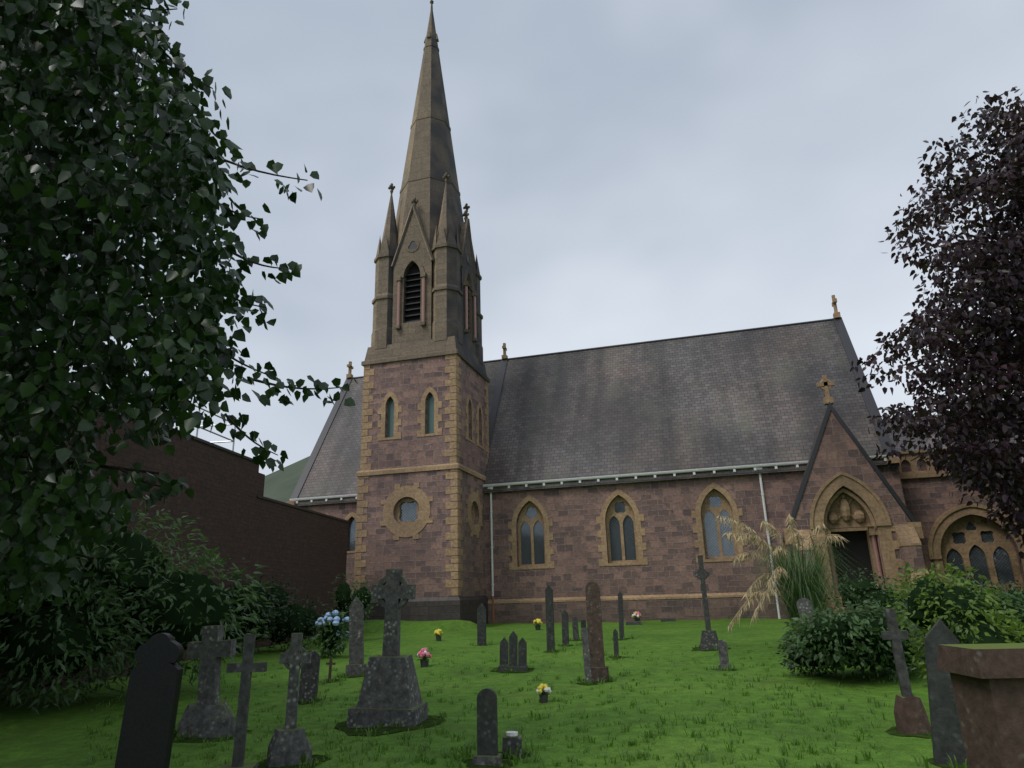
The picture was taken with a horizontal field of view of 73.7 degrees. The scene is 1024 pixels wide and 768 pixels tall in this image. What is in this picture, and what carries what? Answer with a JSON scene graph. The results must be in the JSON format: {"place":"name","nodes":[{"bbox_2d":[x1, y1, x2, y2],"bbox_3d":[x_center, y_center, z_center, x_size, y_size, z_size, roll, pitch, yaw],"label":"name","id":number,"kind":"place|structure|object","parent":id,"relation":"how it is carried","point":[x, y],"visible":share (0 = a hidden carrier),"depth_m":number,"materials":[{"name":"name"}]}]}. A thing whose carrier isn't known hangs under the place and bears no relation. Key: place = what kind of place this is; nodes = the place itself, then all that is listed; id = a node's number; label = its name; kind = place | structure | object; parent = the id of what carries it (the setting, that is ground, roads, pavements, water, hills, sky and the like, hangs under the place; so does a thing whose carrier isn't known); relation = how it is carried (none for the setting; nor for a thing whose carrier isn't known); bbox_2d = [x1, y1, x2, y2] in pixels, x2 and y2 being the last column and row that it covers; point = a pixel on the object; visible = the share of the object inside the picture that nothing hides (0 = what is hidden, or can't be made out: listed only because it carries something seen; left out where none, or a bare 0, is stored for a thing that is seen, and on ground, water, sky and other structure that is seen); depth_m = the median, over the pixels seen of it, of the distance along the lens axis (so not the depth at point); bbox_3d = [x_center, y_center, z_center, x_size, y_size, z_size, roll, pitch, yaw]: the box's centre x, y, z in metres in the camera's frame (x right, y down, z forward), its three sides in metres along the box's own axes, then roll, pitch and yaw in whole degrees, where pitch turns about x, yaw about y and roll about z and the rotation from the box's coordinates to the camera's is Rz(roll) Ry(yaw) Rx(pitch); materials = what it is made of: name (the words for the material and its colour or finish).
{"place":"outdoors","nodes":[
{"label":"outdoors","id":0,"kind":"place"},
{"bbox_2d":[263,456,309,502],"bbox_3d":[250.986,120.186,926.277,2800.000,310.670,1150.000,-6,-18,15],"label":"hills","id":1,"kind":"structure","parent":0,"point":[279,485],"depth_m":617.76,"materials":[{"name":"green plant"}]},
{"bbox_2d":[0,618,967,767],"bbox_3d":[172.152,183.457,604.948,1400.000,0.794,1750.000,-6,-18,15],"label":"lawn","id":2,"kind":"structure","parent":0,"point":[52,736],"depth_m":9.22,"materials":[{"name":"green plant"}]},
{"bbox_2d":[0,496,274,715],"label":"shrub","id":3,"kind":"object","parent":2,"relation":"on","point":[136,590],"visible":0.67,"depth_m":10.72,"materials":[{"name":"green plant"}]},
{"bbox_2d":[114,633,183,767],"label":"gravestone","id":4,"kind":"object","parent":2,"relation":"on","point":[149,715],"visible":1,"depth_m":4.73,"materials":[{"name":"black stone"}]},
{"bbox_2d":[0,374,349,698],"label":"brown block building","id":5,"kind":"structure","parent":2,"relation":"on","point":[240,515],"depth_m":18.94,"materials":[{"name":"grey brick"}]},
{"bbox_2d":[0,0,357,615],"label":"lime tree","id":6,"kind":"object","parent":2,"relation":"on","point":[81,59],"visible":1,"depth_m":5.42,"materials":[{"name":"green plant"}]},
{"bbox_2d":[176,625,235,737],"bbox_3d":[-3.673,3.699,8.327,0.731,1.427,0.514,-1,-17,-2],"label":"cross gravestone","id":7,"kind":"object","parent":2,"relation":"on","point":[208,714],"visible":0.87,"depth_m":8.25,"materials":[{"name":"grey stone"}]},
{"bbox_2d":[220,634,266,767],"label":"cross gravestone","id":8,"kind":"object","parent":2,"relation":"on","point":[247,667],"visible":1,"depth_m":5.98,"materials":[{"name":"stone"}]},
{"bbox_2d":[223,574,287,652],"bbox_3d":[-7.276,6.139,18.108,3.063,2.201,2.167,-6,-18,15],"label":"shrub","id":9,"kind":"object","parent":2,"relation":"on","point":[262,602],"visible":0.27,"depth_m":17.74,"materials":[{"name":"green plant"}]},
{"bbox_2d":[231,591,280,652],"bbox_3d":[-7.043,6.434,18.436,2.298,1.734,1.494,-14,-21,35],"label":"shrub","id":10,"kind":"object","parent":2,"relation":"on","point":[262,630],"depth_m":17.96,"materials":[{"name":"green plant"}]},
{"bbox_2d":[266,633,311,766],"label":"cross gravestone","id":11,"kind":"object","parent":2,"relation":"on","point":[289,743],"visible":0.98,"depth_m":6.72,"materials":[{"name":"grey stone"}]},
{"bbox_2d":[259,575,324,651],"bbox_3d":[-6.116,6.351,18.762,1.972,2.154,1.611,-6,-18,15],"label":"shrub","id":12,"kind":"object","parent":2,"relation":"on","point":[292,617],"depth_m":18.55,"materials":[{"name":"green plant"}]},
{"bbox_2d":[298,650,319,702],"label":"gravestone","id":13,"kind":"object","parent":2,"relation":"on","point":[309,681],"visible":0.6,"depth_m":10.43,"materials":[{"name":"stone"}]},
{"bbox_2d":[310,609,348,658],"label":"hydrangea bush","id":14,"kind":"object","parent":2,"relation":"on","point":[333,635],"visible":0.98,"depth_m":16.31,"materials":[{"name":"green plant"}]},
{"bbox_2d":[324,658,336,681],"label":"cross gravestone","id":15,"kind":"object","parent":2,"relation":"on","point":[330,663],"visible":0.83,"depth_m":12.26,"materials":[{"name":"brown stone"}]},
{"bbox_2d":[326,572,377,629],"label":"shrub","id":16,"kind":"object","parent":2,"relation":"on","point":[343,594],"depth_m":20.80,"materials":[{"name":"green plant"}]},
{"bbox_2d":[346,596,366,675],"bbox_3d":[-2.927,4.872,12.975,0.399,1.600,0.190,-1,-17,-1],"label":"pointed gravestone","id":17,"kind":"object","parent":2,"relation":"on","point":[356,666],"visible":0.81,"depth_m":12.93,"materials":[{"name":"grey stone"}]},
{"bbox_2d":[346,569,427,727],"bbox_3d":[-1.564,3.415,8.709,0.860,2.036,0.615,-4,-17,8],"label":"cross monument","id":18,"kind":"object","parent":2,"relation":"on","point":[390,691],"visible":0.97,"depth_m":8.46,"materials":[{"name":"grey stone"}]},
{"bbox_2d":[353,0,489,623],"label":"church tower","id":19,"kind":"structure","parent":2,"relation":"on","point":[420,520],"depth_m":30.46,"materials":[{"name":"brown stone"}]},
{"bbox_2d":[417,648,431,666],"bbox_3d":[-1.792,5.552,13.831,0.393,0.395,0.312,-6,-18,15],"label":"pink flower pot","id":20,"kind":"object","parent":2,"relation":"on","point":[423,653],"visible":0.98,"depth_m":13.78,"materials":[{"name":"grey"}]},
{"bbox_2d":[434,629,442,640],"bbox_3d":[-2.110,7.183,19.516,0.335,0.357,0.322,-6,-18,15],"label":"yellow flower pot","id":21,"kind":"object","parent":2,"relation":"on","point":[437,634],"visible":1,"depth_m":19.44,"materials":[{"name":"grey"}]},
{"bbox_2d":[477,603,485,644],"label":"pointed gravestone","id":22,"kind":"object","parent":2,"relation":"on","point":[481,624],"visible":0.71,"depth_m":18.26,"materials":[{"name":"stone"}]},
{"bbox_2d":[472,688,501,765],"bbox_3d":[-0.231,3.290,6.382,0.286,0.825,0.197,-4,-17,9],"label":"gravestone","id":23,"kind":"object","parent":2,"relation":"on","point":[487,733],"visible":1,"depth_m":6.37,"materials":[{"name":"grey stone"}]},
{"bbox_2d":[502,731,521,756],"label":"gravestone block","id":24,"kind":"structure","parent":2,"relation":"on","point":[513,739],"depth_m":6.61,"materials":[{"name":"stone"}]},
{"bbox_2d":[498,631,527,670],"bbox_3d":[0.010,5.062,12.723,0.554,0.875,0.350,-3,-17,3],"label":"triple gravestone","id":25,"kind":"object","parent":2,"relation":"on","point":[517,655],"visible":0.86,"depth_m":12.70,"materials":[{"name":"stone"}]},
{"bbox_2d":[533,619,542,629],"bbox_3d":[0.879,8.236,23.357,0.345,0.412,0.432,-6,-18,15],"label":"yellow flower pot","id":26,"kind":"object","parent":2,"relation":"on","point":[537,625],"visible":0.98,"depth_m":23.28,"materials":[{"name":"grey"}]},
{"bbox_2d":[535,684,551,702],"bbox_3d":[0.451,4.256,9.386,0.255,0.273,0.241,-6,-18,15],"label":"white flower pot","id":27,"kind":"object","parent":2,"relation":"on","point":[543,695],"visible":0.99,"depth_m":9.33,"materials":[{"name":"grey"}]},
{"bbox_2d":[545,585,554,651],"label":"pointed gravestone","id":28,"kind":"object","parent":2,"relation":"on","point":[550,635],"visible":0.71,"depth_m":15.77,"materials":[{"name":"stone"}]},
{"bbox_2d":[561,609,568,645],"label":"pointed gravestone","id":29,"kind":"object","parent":2,"relation":"on","point":[565,629],"visible":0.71,"depth_m":16.80,"materials":[{"name":"stone"}]},
{"bbox_2d":[572,617,578,640],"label":"gravestone","id":30,"kind":"object","parent":2,"relation":"on","point":[575,628],"visible":0.86,"depth_m":18.77,"materials":[{"name":"stone"}]},
{"bbox_2d":[581,619,585,639],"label":"gravestone","id":31,"kind":"object","parent":2,"relation":"on","point":[583,623],"visible":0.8,"depth_m":19.09,"materials":[{"name":"stone"}]},
{"bbox_2d":[581,628,591,683],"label":"flat gravestone","id":32,"kind":"object","parent":2,"relation":"on","point":[586,653],"visible":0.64,"depth_m":11.04,"materials":[{"name":"grey stone"}]},
{"bbox_2d":[286,295,905,622],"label":"church nave","id":33,"kind":"structure","parent":2,"relation":"on","point":[630,472],"depth_m":30.64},
{"bbox_2d":[585,582,608,681],"bbox_3d":[1.408,4.253,11.521,0.359,1.770,0.203,-6,-18,15],"label":"gravestone","id":34,"kind":"object","parent":2,"relation":"on","point":[599,670],"visible":0.8,"depth_m":11.53,"materials":[{"name":"brown stone"}]},
{"bbox_2d":[613,629,618,656],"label":"pointed gravestone","id":35,"kind":"object","parent":2,"relation":"on","point":[615,640],"visible":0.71,"depth_m":14.22,"materials":[{"name":"stone"}]},
{"bbox_2d":[618,592,623,639],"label":"pointed gravestone","id":36,"kind":"object","parent":2,"relation":"on","point":[620,612],"visible":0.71,"depth_m":18.23,"materials":[{"name":"stone"}]},
{"bbox_2d":[626,621,641,624],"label":"ledger slab","id":37,"kind":"structure","parent":2,"relation":"on","point":[633,622],"depth_m":24.32,"materials":[{"name":"stone"}]},
{"bbox_2d":[632,612,641,620],"bbox_3d":[4.867,9.119,26.652,0.438,0.468,0.475,-6,-18,15],"label":"flower bouquet","id":38,"kind":"object","parent":37,"relation":"on","point":[636,616],"visible":0.99,"depth_m":26.62,"materials":[{"name":"multicoloured"}]},
{"bbox_2d":[661,618,675,621],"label":"ledger slab","id":39,"kind":"structure","parent":2,"relation":"on","point":[666,619],"depth_m":26.68,"materials":[{"name":"stone"}]},
{"bbox_2d":[695,555,718,649],"bbox_3d":[4.401,5.019,15.488,0.490,2.202,0.358,-8,-18,19],"label":"cross gravestone","id":40,"kind":"object","parent":2,"relation":"on","point":[709,637],"visible":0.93,"depth_m":15.37,"materials":[{"name":"stone"}]},
{"bbox_2d":[718,639,731,669],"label":"gravestone","id":41,"kind":"object","parent":2,"relation":"on","point":[723,653],"visible":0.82,"depth_m":12.24,"materials":[{"name":"grey stone"}]},
{"bbox_2d":[715,513,874,636],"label":"pampas grass","id":42,"kind":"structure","parent":2,"relation":"on","point":[798,584],"depth_m":14.78,"materials":[{"name":"beige plant"}]},
{"bbox_2d":[787,612,818,639],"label":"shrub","id":43,"kind":"object","parent":2,"relation":"on","point":[797,626],"visible":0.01,"depth_m":12.30,"materials":[{"name":"green plant"}]},
{"bbox_2d":[797,598,813,622],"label":"gravestone","id":44,"kind":"object","parent":2,"relation":"on","point":[802,605],"visible":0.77,"depth_m":13.25,"materials":[{"name":"grey stone"}]},
{"bbox_2d":[776,629,840,677],"bbox_3d":[5.024,4.335,11.099,1.446,0.898,1.030,-6,-18,15],"label":"shrub","id":45,"kind":"object","parent":2,"relation":"on","point":[813,664],"visible":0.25,"depth_m":11.05,"materials":[{"name":"green plant"}]},
{"bbox_2d":[777,599,925,682],"bbox_3d":[5.403,3.998,10.518,2.587,1.331,1.875,-1,-17,-4],"label":"shrub","id":46,"kind":"object","parent":2,"relation":"on","point":[854,638],"visible":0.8,"depth_m":10.17,"materials":[{"name":"green plant"}]},
{"bbox_2d":[782,375,928,617],"bbox_3d":[12.843,5.005,27.029,4.520,9.900,6.570,-6,-18,15],"label":"church porch","id":47,"kind":"object","parent":2,"relation":"on","point":[850,495],"visible":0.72,"depth_m":25.02,"materials":[{"name":"brown stone"}]},
{"bbox_2d":[825,568,913,614],"bbox_3d":[8.815,5.139,15.826,2.878,1.776,2.051,-6,-18,15],"label":"shrub","id":48,"kind":"object","parent":2,"relation":"on","point":[866,586],"visible":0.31,"depth_m":15.86,"materials":[{"name":"green plant"}]},
{"bbox_2d":[876,598,924,667],"bbox_3d":[6.668,4.101,11.199,1.504,1.248,1.238,-6,-18,15],"label":"shrub","id":49,"kind":"object","parent":2,"relation":"on","point":[903,601],"visible":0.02,"depth_m":11.30,"materials":[{"name":"green plant"}]},
{"bbox_2d":[881,609,930,733],"bbox_3d":[4.102,3.068,7.120,0.339,1.380,0.228,-6,-18,15],"label":"cross gravestone","id":50,"kind":"object","parent":2,"relation":"on","point":[910,715],"visible":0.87,"depth_m":7.05,"materials":[{"name":"grey stone"}]},
{"bbox_2d":[850,86,1023,558],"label":"copper beech tree","id":51,"kind":"object","parent":2,"relation":"on","point":[992,369],"visible":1,"depth_m":19.83,"materials":[{"name":"purple plant"}]},
{"bbox_2d":[924,619,967,764],"bbox_3d":[3.833,2.743,6.044,0.384,1.246,0.098,-6,-18,15],"label":"pointed gravestone","id":52,"kind":"object","parent":2,"relation":"on","point":[946,733],"visible":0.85,"depth_m":6.00,"materials":[{"name":"stone"}]},
{"bbox_2d":[899,568,1007,597],"bbox_3d":[9.774,4.911,15.101,2.187,1.665,1.999,-6,-18,15],"label":"shrub","id":53,"kind":"object","parent":2,"relation":"on","point":[942,585],"visible":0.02,"depth_m":15.11,"materials":[{"name":"green plant"}]},
{"bbox_2d":[884,558,1023,686],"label":"shrub","id":54,"kind":"object","parent":2,"relation":"on","point":[960,612],"visible":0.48,"depth_m":8.00,"materials":[{"name":"green plant"}]},
{"bbox_2d":[885,409,1023,591],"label":"church wall","id":55,"kind":"structure","parent":2,"relation":"on","point":[953,528],"depth_m":27.46,"materials":[{"name":"brown stone"}]},
{"bbox_2d":[937,643,1023,767],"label":"stone pillar","id":56,"kind":"structure","parent":2,"relation":"on","point":[987,680],"depth_m":4.08,"materials":[{"name":"red stone"}]},
{"bbox_2d":[952,566,1023,600],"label":"bush","id":57,"kind":"object","parent":2,"relation":"on","point":[991,583],"visible":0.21,"depth_m":17.74,"materials":[{"name":"green plant"}]},
{"bbox_2d":[972,580,1023,639],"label":"shrub","id":58,"kind":"object","parent":2,"relation":"on","point":[1017,604],"visible":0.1,"depth_m":10.97,"materials":[{"name":"green plant"}]},
{"bbox_2d":[4,0,1023,475],"label":"sky","id":59,"kind":"structure","parent":0,"point":[628,171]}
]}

